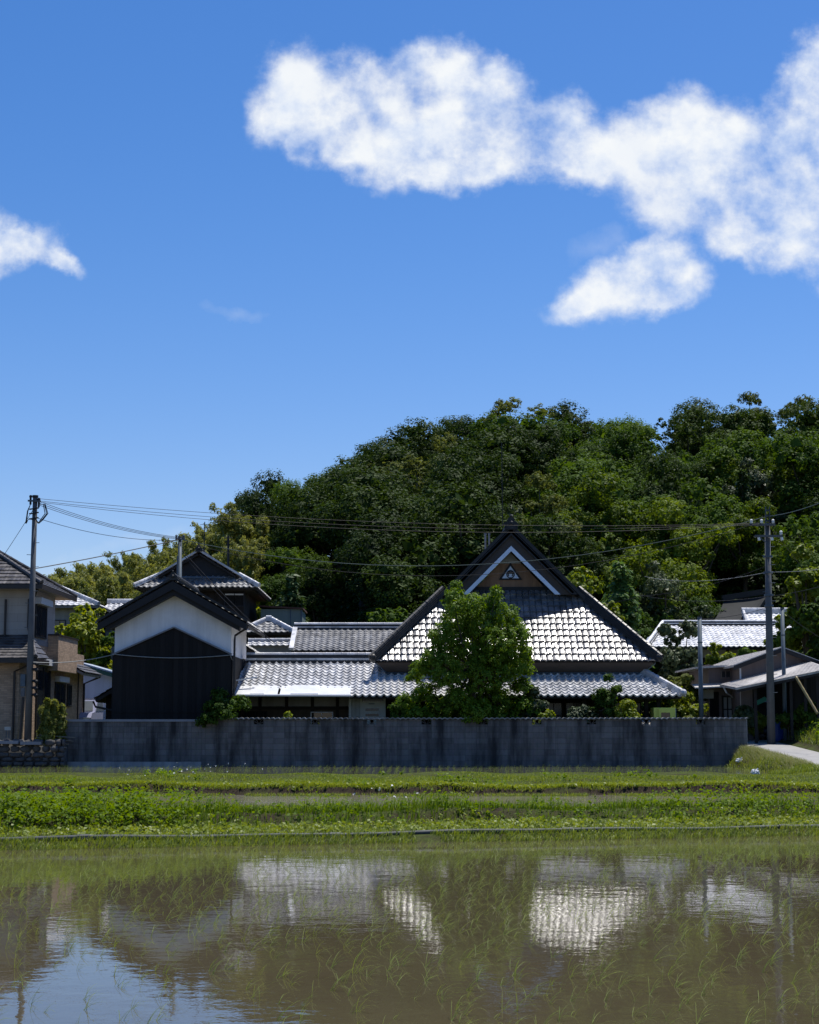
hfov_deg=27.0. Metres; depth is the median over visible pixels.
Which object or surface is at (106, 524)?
overhead wire
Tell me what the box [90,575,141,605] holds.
bamboo clump
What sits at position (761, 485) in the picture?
glossy tree
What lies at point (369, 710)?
door
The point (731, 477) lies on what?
leafy tree
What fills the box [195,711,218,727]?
wall shrub
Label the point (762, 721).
yard shrub
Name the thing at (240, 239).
sky
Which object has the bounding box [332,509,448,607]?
evergreen tree
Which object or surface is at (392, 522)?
overhead wire
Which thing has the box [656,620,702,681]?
camellia tree
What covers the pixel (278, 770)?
water
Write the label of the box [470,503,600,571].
broadleaf tree
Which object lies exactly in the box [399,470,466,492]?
olive tree
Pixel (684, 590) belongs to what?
overhead wire
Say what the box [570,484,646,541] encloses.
broadleaf tree
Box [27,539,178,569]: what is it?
overhead wire
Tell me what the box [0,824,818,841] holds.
water pipe
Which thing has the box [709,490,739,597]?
cedar tree
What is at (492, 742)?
block wall
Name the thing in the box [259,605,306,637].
tin shed
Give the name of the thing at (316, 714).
window
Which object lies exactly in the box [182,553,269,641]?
overhead wire
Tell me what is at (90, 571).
bamboo clump
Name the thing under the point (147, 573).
bamboo clump
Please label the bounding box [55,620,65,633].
window
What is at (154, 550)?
bamboo clump
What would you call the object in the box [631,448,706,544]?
evergreen tree
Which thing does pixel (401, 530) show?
overhead wire
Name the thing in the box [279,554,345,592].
broadleaf tree
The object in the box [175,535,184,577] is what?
steel pole
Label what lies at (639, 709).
sliding door
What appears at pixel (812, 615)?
round tree
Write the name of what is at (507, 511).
glossy tree
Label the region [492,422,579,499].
evergreen tree
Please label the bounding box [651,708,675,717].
lime box
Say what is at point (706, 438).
broadleaf tree
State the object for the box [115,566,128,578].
bamboo clump
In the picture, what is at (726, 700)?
door
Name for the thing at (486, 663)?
garden tree
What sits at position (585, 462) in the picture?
broadleaf tree
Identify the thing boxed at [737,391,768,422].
olive tree
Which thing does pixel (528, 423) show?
broadleaf tree
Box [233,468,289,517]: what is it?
evergreen tree
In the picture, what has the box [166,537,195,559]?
bamboo clump
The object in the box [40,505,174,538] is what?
overhead wire
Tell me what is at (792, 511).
overhead wire
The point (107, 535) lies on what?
overhead wire
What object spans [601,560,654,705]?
young cedar
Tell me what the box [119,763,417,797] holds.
white wildflowers
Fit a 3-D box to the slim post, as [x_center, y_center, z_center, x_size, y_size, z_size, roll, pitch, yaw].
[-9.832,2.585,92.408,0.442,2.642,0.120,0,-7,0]
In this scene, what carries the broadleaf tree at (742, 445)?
on the hill
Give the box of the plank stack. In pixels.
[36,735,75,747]
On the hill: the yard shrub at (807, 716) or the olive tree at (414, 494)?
the olive tree at (414, 494)
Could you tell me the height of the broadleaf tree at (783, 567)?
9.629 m
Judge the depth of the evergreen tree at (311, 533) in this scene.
124.55 m
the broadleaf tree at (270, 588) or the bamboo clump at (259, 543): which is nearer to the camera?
the broadleaf tree at (270, 588)
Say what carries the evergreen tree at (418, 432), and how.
on the hill
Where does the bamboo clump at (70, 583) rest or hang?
on the hill
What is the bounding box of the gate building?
[235,652,404,723]
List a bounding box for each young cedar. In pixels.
[274,573,307,621]
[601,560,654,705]
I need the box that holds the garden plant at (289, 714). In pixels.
[283,711,292,717]
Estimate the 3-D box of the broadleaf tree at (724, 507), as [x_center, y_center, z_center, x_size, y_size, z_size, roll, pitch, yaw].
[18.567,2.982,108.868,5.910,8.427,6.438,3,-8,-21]
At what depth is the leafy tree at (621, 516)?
108.61 m
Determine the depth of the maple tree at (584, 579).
82.28 m
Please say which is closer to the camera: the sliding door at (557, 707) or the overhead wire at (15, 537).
the overhead wire at (15, 537)
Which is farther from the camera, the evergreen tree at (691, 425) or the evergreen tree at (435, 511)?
the evergreen tree at (691, 425)
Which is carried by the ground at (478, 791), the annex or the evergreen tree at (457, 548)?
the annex
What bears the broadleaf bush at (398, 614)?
on the ground at (478, 791)
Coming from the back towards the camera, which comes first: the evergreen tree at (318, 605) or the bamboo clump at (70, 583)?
the bamboo clump at (70, 583)
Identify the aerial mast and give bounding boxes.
[200,522,206,555]
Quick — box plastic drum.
[775,716,782,741]
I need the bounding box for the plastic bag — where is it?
[750,768,759,773]
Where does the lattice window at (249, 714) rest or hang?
in the gate building
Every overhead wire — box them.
[0,510,32,560]
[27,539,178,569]
[33,654,231,662]
[38,518,171,540]
[39,503,173,537]
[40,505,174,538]
[41,502,757,532]
[42,501,740,528]
[44,503,179,537]
[45,499,749,525]
[182,522,759,575]
[182,550,273,642]
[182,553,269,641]
[185,516,766,565]
[603,567,763,604]
[642,595,764,600]
[644,573,761,580]
[767,503,818,516]
[771,526,818,587]
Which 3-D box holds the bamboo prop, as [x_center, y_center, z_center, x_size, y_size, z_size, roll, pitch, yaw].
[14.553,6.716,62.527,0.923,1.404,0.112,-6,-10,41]
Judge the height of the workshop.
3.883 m
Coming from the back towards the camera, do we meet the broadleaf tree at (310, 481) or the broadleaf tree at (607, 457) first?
the broadleaf tree at (310, 481)
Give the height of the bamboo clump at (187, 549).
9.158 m
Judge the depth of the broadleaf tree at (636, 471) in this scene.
130.30 m
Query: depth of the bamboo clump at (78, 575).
142.57 m
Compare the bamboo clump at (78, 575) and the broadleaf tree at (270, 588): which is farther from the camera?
the bamboo clump at (78, 575)
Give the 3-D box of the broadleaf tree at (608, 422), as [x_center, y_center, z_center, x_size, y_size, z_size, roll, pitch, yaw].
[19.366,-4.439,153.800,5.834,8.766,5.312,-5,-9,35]
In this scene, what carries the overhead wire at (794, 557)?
attached to the utility pole at (769, 683)
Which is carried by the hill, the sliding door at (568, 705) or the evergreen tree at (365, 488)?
the evergreen tree at (365, 488)
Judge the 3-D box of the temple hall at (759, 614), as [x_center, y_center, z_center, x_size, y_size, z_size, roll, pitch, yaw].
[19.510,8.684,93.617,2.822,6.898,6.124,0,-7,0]
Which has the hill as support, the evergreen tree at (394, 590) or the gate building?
the evergreen tree at (394, 590)
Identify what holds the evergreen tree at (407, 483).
on the hill
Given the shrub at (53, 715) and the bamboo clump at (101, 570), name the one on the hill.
the bamboo clump at (101, 570)
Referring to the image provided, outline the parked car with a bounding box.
[79,700,104,718]
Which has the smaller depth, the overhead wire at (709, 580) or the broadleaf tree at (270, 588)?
the overhead wire at (709, 580)
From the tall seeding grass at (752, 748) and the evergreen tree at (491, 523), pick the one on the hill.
the evergreen tree at (491, 523)
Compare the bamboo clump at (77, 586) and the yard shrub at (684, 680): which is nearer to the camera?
the yard shrub at (684, 680)
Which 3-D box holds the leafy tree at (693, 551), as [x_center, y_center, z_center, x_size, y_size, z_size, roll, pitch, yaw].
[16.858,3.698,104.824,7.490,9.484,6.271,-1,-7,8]
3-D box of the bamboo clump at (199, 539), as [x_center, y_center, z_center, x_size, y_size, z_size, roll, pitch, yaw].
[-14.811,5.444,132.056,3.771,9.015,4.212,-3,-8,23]
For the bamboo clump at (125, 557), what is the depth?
129.66 m
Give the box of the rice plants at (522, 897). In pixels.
[0,830,818,943]
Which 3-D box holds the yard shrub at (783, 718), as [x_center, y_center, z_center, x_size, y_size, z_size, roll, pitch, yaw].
[14.097,8.007,63.441,1.123,1.258,1.028,0,-7,0]
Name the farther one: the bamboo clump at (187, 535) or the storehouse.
the bamboo clump at (187, 535)
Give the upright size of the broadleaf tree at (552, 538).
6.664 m
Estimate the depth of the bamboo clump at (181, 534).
132.95 m
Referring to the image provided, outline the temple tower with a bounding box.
[715,589,764,619]
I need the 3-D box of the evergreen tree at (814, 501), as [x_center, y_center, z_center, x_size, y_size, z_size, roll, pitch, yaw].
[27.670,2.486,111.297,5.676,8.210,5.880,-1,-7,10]
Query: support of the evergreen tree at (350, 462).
on the hill
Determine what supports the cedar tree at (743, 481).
on the hill
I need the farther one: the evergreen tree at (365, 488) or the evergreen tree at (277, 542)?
the evergreen tree at (277, 542)
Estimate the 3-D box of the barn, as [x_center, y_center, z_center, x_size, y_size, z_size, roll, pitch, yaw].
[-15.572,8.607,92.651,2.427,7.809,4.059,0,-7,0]
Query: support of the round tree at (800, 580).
on the ground at (478, 791)
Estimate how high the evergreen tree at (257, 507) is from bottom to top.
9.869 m
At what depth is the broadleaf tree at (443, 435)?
152.05 m
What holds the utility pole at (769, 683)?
on the ground at (478, 791)
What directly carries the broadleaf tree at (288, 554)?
on the hill
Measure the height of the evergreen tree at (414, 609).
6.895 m
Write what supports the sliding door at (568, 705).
in the farmhouse
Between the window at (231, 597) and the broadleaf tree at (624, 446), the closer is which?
the window at (231, 597)
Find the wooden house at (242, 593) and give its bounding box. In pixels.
[133,543,292,654]
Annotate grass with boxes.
[734,743,813,768]
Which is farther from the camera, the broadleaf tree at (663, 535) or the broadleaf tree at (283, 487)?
the broadleaf tree at (283, 487)
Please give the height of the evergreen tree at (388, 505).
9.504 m
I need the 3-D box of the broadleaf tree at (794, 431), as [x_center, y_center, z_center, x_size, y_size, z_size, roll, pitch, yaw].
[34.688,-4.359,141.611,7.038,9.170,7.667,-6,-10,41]
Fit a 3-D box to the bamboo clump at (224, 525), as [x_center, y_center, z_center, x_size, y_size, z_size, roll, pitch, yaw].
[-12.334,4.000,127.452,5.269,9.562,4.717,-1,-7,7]
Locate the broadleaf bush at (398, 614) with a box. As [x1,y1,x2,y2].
[366,606,407,621]
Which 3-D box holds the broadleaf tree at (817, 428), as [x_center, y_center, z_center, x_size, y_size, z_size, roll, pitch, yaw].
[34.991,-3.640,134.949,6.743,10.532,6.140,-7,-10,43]
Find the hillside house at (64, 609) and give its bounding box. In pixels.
[55,586,112,635]
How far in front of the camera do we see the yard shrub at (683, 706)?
66.31 m
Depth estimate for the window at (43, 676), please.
65.74 m
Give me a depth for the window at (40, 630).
65.57 m
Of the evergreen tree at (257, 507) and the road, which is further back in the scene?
the evergreen tree at (257, 507)
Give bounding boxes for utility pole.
[19,495,47,739]
[749,506,782,743]
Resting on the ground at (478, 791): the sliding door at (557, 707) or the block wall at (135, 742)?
the block wall at (135, 742)
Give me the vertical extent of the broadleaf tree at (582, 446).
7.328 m
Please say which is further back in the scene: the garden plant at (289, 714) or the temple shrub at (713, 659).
the temple shrub at (713, 659)
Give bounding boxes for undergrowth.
[258,489,808,716]
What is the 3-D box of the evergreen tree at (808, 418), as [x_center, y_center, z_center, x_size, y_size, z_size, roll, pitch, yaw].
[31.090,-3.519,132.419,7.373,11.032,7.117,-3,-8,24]
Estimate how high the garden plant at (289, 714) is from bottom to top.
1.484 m
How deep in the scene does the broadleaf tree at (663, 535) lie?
110.84 m
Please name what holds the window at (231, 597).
in the wooden house at (242, 593)
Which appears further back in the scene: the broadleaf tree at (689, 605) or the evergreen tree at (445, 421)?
the evergreen tree at (445, 421)
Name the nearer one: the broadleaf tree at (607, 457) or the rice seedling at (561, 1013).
the rice seedling at (561, 1013)
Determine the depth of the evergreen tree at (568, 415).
148.33 m
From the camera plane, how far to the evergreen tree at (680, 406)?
149.13 m
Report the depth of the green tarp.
64.78 m
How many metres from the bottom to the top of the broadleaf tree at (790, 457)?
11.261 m
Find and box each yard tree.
[54,603,111,668]
[95,631,114,669]
[256,601,260,620]
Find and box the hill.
[319,510,809,717]
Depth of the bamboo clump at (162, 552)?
135.11 m
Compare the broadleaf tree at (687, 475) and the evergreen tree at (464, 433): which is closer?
the broadleaf tree at (687, 475)
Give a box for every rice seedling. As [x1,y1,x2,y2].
[277,999,302,1020]
[513,992,539,1011]
[558,1006,572,1021]
[695,1001,714,1023]
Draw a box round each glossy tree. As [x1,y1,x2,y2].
[457,504,522,569]
[627,560,713,628]
[720,458,802,540]
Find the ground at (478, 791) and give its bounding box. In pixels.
[0,724,818,849]
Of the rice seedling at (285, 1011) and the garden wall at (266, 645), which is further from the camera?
the garden wall at (266, 645)
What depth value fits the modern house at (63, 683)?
64.61 m
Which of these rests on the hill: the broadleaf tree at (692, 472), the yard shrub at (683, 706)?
the broadleaf tree at (692, 472)
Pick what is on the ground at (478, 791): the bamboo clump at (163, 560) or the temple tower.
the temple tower
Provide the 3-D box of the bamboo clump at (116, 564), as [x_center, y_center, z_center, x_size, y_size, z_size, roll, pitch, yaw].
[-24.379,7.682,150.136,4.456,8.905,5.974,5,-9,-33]
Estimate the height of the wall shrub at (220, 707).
2.394 m
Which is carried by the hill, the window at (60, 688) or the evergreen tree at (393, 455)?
the evergreen tree at (393, 455)
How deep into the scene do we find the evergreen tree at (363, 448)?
142.28 m
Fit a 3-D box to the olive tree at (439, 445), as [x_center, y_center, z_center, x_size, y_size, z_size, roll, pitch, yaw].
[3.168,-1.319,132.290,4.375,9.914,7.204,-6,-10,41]
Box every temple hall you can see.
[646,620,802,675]
[741,608,791,627]
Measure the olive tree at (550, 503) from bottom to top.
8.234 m
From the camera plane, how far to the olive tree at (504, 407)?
153.24 m
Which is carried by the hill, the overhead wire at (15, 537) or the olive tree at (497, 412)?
the olive tree at (497, 412)
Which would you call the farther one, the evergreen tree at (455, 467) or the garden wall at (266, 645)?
the evergreen tree at (455, 467)
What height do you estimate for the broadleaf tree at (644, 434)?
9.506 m
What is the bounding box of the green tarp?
[757,697,766,704]
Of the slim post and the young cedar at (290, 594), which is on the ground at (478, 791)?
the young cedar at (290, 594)
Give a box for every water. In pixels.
[0,767,770,774]
[0,835,818,1023]
[2,795,818,807]
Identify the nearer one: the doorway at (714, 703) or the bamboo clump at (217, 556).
the doorway at (714, 703)
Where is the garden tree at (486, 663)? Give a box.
[395,580,541,723]
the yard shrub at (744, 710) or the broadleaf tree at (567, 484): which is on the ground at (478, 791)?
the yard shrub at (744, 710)
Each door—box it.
[362,703,382,723]
[545,702,562,717]
[565,702,581,717]
[628,702,641,723]
[721,696,731,717]
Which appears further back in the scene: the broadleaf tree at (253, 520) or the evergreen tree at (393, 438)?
the evergreen tree at (393, 438)
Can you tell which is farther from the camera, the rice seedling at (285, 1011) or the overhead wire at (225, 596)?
the overhead wire at (225, 596)
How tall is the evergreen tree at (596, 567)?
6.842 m
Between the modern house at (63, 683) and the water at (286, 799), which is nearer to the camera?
the water at (286, 799)
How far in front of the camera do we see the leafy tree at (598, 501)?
110.72 m
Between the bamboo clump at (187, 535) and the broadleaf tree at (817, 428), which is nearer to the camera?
the broadleaf tree at (817, 428)
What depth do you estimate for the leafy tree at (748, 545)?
108.02 m
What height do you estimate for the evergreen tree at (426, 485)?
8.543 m
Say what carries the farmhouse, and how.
on the ground at (478, 791)
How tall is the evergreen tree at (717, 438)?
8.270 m
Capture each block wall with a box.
[65,719,201,766]
[201,717,747,766]
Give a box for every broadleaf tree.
[241,511,269,533]
[256,574,286,619]
[263,546,333,595]
[269,479,310,534]
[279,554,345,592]
[302,465,342,490]
[423,427,463,449]
[464,407,583,481]
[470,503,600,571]
[518,458,634,518]
[519,448,631,510]
[533,513,586,550]
[564,436,609,462]
[564,440,605,460]
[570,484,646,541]
[587,412,660,459]
[593,414,657,440]
[593,454,634,480]
[599,465,705,526]
[600,428,690,481]
[600,590,652,631]
[604,600,673,639]
[606,476,723,551]
[614,459,658,482]
[625,474,657,493]
[647,591,723,629]
[654,427,776,489]
[655,493,751,575]
[678,461,710,490]
[690,433,757,462]
[749,428,818,530]
[760,511,818,585]
[761,429,818,490]
[768,428,815,444]
[786,409,815,437]
[801,406,818,439]
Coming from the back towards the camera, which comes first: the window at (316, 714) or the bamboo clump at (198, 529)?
the bamboo clump at (198, 529)
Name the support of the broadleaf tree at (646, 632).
on the hill
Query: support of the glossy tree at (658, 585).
on the hill
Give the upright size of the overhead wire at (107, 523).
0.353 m
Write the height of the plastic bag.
0.186 m
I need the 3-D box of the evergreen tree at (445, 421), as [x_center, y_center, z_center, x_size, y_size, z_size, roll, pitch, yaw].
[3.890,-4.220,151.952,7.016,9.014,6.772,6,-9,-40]
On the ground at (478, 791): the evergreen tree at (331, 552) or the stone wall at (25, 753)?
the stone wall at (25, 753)
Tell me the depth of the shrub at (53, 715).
60.06 m
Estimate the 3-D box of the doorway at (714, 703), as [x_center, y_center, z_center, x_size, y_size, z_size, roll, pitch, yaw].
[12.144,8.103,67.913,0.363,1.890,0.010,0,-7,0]
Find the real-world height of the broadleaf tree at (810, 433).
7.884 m
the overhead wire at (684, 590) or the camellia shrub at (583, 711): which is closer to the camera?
the camellia shrub at (583, 711)
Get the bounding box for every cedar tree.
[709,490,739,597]
[710,470,783,604]
[744,448,781,549]
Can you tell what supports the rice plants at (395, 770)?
on the water at (286, 799)
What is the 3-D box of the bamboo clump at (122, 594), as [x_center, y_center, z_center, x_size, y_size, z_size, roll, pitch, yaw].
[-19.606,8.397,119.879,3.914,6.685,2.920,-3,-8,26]
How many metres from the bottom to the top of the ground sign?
0.747 m
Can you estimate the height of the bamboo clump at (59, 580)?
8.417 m
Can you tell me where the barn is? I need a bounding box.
[100,599,131,659]
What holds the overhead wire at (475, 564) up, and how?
attached to the utility pole at (769, 683)
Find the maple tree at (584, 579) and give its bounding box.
[565,566,624,621]
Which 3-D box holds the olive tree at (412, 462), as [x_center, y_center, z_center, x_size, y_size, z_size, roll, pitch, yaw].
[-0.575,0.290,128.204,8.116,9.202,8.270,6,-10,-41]
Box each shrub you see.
[35,697,67,746]
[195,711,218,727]
[200,686,251,720]
[387,700,415,717]
[517,684,549,720]
[532,709,555,723]
[567,704,598,722]
[612,698,641,717]
[660,673,706,703]
[660,686,708,720]
[704,642,735,664]
[731,704,757,739]
[738,646,757,655]
[748,711,766,740]
[775,710,802,739]
[793,700,818,723]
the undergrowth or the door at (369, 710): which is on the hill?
the undergrowth
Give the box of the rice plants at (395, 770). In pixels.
[7,763,799,803]
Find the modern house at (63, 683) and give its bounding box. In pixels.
[0,550,102,740]
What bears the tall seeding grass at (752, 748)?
on the ground at (478, 791)
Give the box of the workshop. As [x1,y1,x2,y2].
[675,647,818,742]
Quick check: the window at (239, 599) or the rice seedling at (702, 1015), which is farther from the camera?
the window at (239, 599)
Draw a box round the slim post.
[224,535,231,566]
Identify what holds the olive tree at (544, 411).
on the hill
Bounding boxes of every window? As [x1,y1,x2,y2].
[34,604,47,639]
[34,665,50,738]
[54,682,65,731]
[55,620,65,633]
[66,684,71,706]
[224,592,234,606]
[235,592,243,606]
[243,711,267,723]
[311,712,332,723]
[720,670,730,677]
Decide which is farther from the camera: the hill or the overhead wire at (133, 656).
the hill
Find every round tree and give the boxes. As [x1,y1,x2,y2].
[762,543,818,654]
[796,596,818,659]
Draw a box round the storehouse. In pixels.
[92,570,264,718]
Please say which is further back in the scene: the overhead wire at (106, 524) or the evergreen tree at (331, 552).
the evergreen tree at (331, 552)
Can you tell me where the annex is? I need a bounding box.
[289,622,402,651]
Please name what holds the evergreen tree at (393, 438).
on the hill
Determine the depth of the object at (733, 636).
87.28 m
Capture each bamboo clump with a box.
[43,574,77,588]
[49,578,87,591]
[50,576,78,590]
[54,566,81,578]
[58,564,96,582]
[68,564,114,590]
[72,561,133,603]
[78,579,118,605]
[89,571,129,593]
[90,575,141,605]
[102,550,131,575]
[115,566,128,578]
[116,587,124,598]
[122,553,156,581]
[126,552,154,581]
[130,582,138,593]
[141,554,183,577]
[146,537,171,556]
[151,549,169,562]
[153,552,169,570]
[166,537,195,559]
[168,539,239,566]
[172,541,177,553]
[177,532,212,547]
[185,530,195,544]
[190,521,219,543]
[194,523,220,555]
[199,523,213,540]
[206,551,223,559]
[209,501,270,581]
[219,535,265,618]
[226,535,265,587]
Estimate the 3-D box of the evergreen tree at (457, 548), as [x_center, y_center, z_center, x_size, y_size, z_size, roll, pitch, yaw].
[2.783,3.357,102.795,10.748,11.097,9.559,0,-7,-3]
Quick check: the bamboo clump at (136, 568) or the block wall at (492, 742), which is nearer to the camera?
the block wall at (492, 742)
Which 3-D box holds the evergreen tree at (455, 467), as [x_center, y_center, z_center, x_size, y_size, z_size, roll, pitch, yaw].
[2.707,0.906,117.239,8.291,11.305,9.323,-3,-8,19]
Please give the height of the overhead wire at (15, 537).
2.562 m
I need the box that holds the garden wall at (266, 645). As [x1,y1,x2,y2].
[247,638,290,651]
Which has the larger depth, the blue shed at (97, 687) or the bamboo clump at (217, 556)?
the bamboo clump at (217, 556)
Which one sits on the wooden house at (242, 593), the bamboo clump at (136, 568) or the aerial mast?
the aerial mast
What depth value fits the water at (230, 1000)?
14.86 m
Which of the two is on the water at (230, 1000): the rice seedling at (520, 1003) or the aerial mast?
the rice seedling at (520, 1003)
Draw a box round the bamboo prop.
[795,676,818,713]
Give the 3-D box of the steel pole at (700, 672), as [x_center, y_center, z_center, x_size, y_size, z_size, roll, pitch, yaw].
[10.977,6.491,64.294,0.212,5.081,0.208,0,-7,0]
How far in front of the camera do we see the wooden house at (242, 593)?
80.92 m
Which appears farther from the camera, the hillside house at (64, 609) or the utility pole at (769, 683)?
the hillside house at (64, 609)
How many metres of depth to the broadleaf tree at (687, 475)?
119.46 m
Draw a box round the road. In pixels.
[642,720,818,765]
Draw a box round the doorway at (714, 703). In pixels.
[710,692,718,717]
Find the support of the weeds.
on the ground at (478, 791)
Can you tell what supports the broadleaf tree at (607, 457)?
on the hill
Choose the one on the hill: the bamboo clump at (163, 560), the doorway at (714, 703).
the bamboo clump at (163, 560)
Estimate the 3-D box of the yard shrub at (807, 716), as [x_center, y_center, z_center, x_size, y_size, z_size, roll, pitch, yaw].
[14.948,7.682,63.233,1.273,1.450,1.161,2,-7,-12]
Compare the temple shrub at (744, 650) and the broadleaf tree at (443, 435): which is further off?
the broadleaf tree at (443, 435)
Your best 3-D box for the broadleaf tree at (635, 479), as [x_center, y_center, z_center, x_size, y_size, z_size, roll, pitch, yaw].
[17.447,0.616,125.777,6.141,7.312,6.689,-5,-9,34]
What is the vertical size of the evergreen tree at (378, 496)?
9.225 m
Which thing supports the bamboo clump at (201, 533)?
on the hill
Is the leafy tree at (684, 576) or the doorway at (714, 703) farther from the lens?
the leafy tree at (684, 576)
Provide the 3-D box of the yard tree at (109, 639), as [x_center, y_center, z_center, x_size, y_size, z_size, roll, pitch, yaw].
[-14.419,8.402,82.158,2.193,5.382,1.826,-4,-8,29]
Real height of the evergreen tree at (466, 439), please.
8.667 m
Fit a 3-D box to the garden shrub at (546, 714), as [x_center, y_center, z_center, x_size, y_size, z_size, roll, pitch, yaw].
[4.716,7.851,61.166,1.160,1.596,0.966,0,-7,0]
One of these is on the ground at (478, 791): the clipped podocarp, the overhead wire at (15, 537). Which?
the clipped podocarp
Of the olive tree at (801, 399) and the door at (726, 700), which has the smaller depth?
the door at (726, 700)
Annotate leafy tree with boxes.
[546,483,638,598]
[556,469,683,569]
[598,547,714,614]
[622,496,743,602]
[707,448,818,553]
[713,497,788,598]
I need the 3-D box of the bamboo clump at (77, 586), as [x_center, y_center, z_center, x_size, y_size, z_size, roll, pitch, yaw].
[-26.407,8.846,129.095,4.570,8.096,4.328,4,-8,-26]
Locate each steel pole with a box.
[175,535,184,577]
[697,617,703,723]
[780,608,787,740]
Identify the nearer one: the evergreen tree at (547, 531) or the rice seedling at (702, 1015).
the rice seedling at (702, 1015)
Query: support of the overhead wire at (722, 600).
attached to the utility pole at (769, 683)
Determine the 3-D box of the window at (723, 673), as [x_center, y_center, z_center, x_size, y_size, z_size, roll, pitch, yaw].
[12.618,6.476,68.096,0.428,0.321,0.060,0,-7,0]
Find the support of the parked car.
on the ground at (478, 791)
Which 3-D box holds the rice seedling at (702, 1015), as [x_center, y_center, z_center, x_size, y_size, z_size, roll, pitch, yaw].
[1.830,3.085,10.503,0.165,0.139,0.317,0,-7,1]
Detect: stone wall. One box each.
[0,739,67,766]
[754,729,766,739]
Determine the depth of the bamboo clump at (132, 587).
118.37 m
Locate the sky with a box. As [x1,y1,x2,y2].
[0,0,818,576]
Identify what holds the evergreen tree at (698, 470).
on the hill
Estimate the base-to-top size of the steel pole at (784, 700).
5.398 m
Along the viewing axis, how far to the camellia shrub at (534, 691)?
61.82 m
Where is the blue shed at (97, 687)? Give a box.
[83,663,111,717]
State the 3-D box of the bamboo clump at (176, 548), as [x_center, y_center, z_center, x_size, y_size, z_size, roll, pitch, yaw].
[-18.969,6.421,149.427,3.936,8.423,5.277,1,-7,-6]
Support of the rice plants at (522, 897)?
on the water at (230, 1000)
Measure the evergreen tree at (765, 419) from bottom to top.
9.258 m
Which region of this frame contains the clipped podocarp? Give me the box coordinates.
[588,673,622,717]
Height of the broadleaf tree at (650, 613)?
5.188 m
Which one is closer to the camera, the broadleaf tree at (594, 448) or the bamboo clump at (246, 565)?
the bamboo clump at (246, 565)
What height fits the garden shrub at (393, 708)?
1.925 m
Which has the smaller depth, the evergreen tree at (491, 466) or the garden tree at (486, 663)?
the garden tree at (486, 663)
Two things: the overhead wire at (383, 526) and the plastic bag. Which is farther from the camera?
the overhead wire at (383, 526)
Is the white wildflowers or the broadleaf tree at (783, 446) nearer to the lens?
the white wildflowers
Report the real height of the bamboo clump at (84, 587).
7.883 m
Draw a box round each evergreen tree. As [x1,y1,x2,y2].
[211,489,289,555]
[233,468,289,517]
[258,518,322,579]
[266,563,353,621]
[274,465,359,587]
[281,496,342,575]
[300,464,452,615]
[305,454,377,568]
[317,465,419,508]
[319,478,413,542]
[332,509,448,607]
[333,441,430,499]
[333,491,466,564]
[338,437,406,476]
[354,427,430,461]
[355,553,448,621]
[373,478,539,591]
[382,486,471,593]
[392,416,461,467]
[408,474,503,502]
[410,581,450,614]
[416,414,482,449]
[419,441,510,523]
[422,414,487,467]
[425,435,512,476]
[435,503,540,568]
[438,427,554,508]
[464,447,546,516]
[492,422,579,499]
[493,512,599,578]
[540,398,601,453]
[577,549,642,598]
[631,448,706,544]
[650,403,724,467]
[654,397,721,454]
[687,402,785,454]
[688,456,729,512]
[699,432,735,463]
[763,397,818,440]
[789,488,818,543]
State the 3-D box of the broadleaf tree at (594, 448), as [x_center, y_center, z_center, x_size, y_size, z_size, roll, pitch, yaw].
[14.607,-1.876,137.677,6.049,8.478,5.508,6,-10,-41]
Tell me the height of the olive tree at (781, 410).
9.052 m
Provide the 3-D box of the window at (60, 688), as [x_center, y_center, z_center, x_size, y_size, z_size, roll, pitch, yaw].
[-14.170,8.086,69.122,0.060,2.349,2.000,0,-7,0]
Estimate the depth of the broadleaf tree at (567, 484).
120.61 m
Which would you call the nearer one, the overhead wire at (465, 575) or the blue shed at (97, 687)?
the overhead wire at (465, 575)
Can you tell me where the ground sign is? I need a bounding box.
[4,727,10,738]
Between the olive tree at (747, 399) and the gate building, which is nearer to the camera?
the gate building
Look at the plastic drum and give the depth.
64.19 m
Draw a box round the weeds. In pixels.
[0,712,818,831]
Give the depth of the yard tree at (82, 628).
83.11 m
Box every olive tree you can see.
[367,455,435,497]
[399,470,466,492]
[406,487,436,500]
[418,431,457,478]
[478,407,505,436]
[489,397,521,424]
[503,513,581,567]
[515,471,569,520]
[520,403,571,455]
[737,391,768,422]
[774,402,815,429]
[786,394,814,434]
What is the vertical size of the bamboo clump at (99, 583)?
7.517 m
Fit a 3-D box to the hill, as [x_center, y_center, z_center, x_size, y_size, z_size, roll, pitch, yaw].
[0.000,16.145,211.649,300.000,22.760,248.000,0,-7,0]
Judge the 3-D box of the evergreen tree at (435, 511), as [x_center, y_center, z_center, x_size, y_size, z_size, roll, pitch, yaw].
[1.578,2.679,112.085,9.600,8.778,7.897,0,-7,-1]
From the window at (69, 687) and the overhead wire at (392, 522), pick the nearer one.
the overhead wire at (392, 522)
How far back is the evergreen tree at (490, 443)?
127.66 m
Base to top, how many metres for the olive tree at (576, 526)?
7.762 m
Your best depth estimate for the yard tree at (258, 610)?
87.92 m
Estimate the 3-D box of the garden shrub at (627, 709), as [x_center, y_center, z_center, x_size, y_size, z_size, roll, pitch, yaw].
[7.649,7.707,61.502,1.515,1.967,0.900,-7,-10,44]

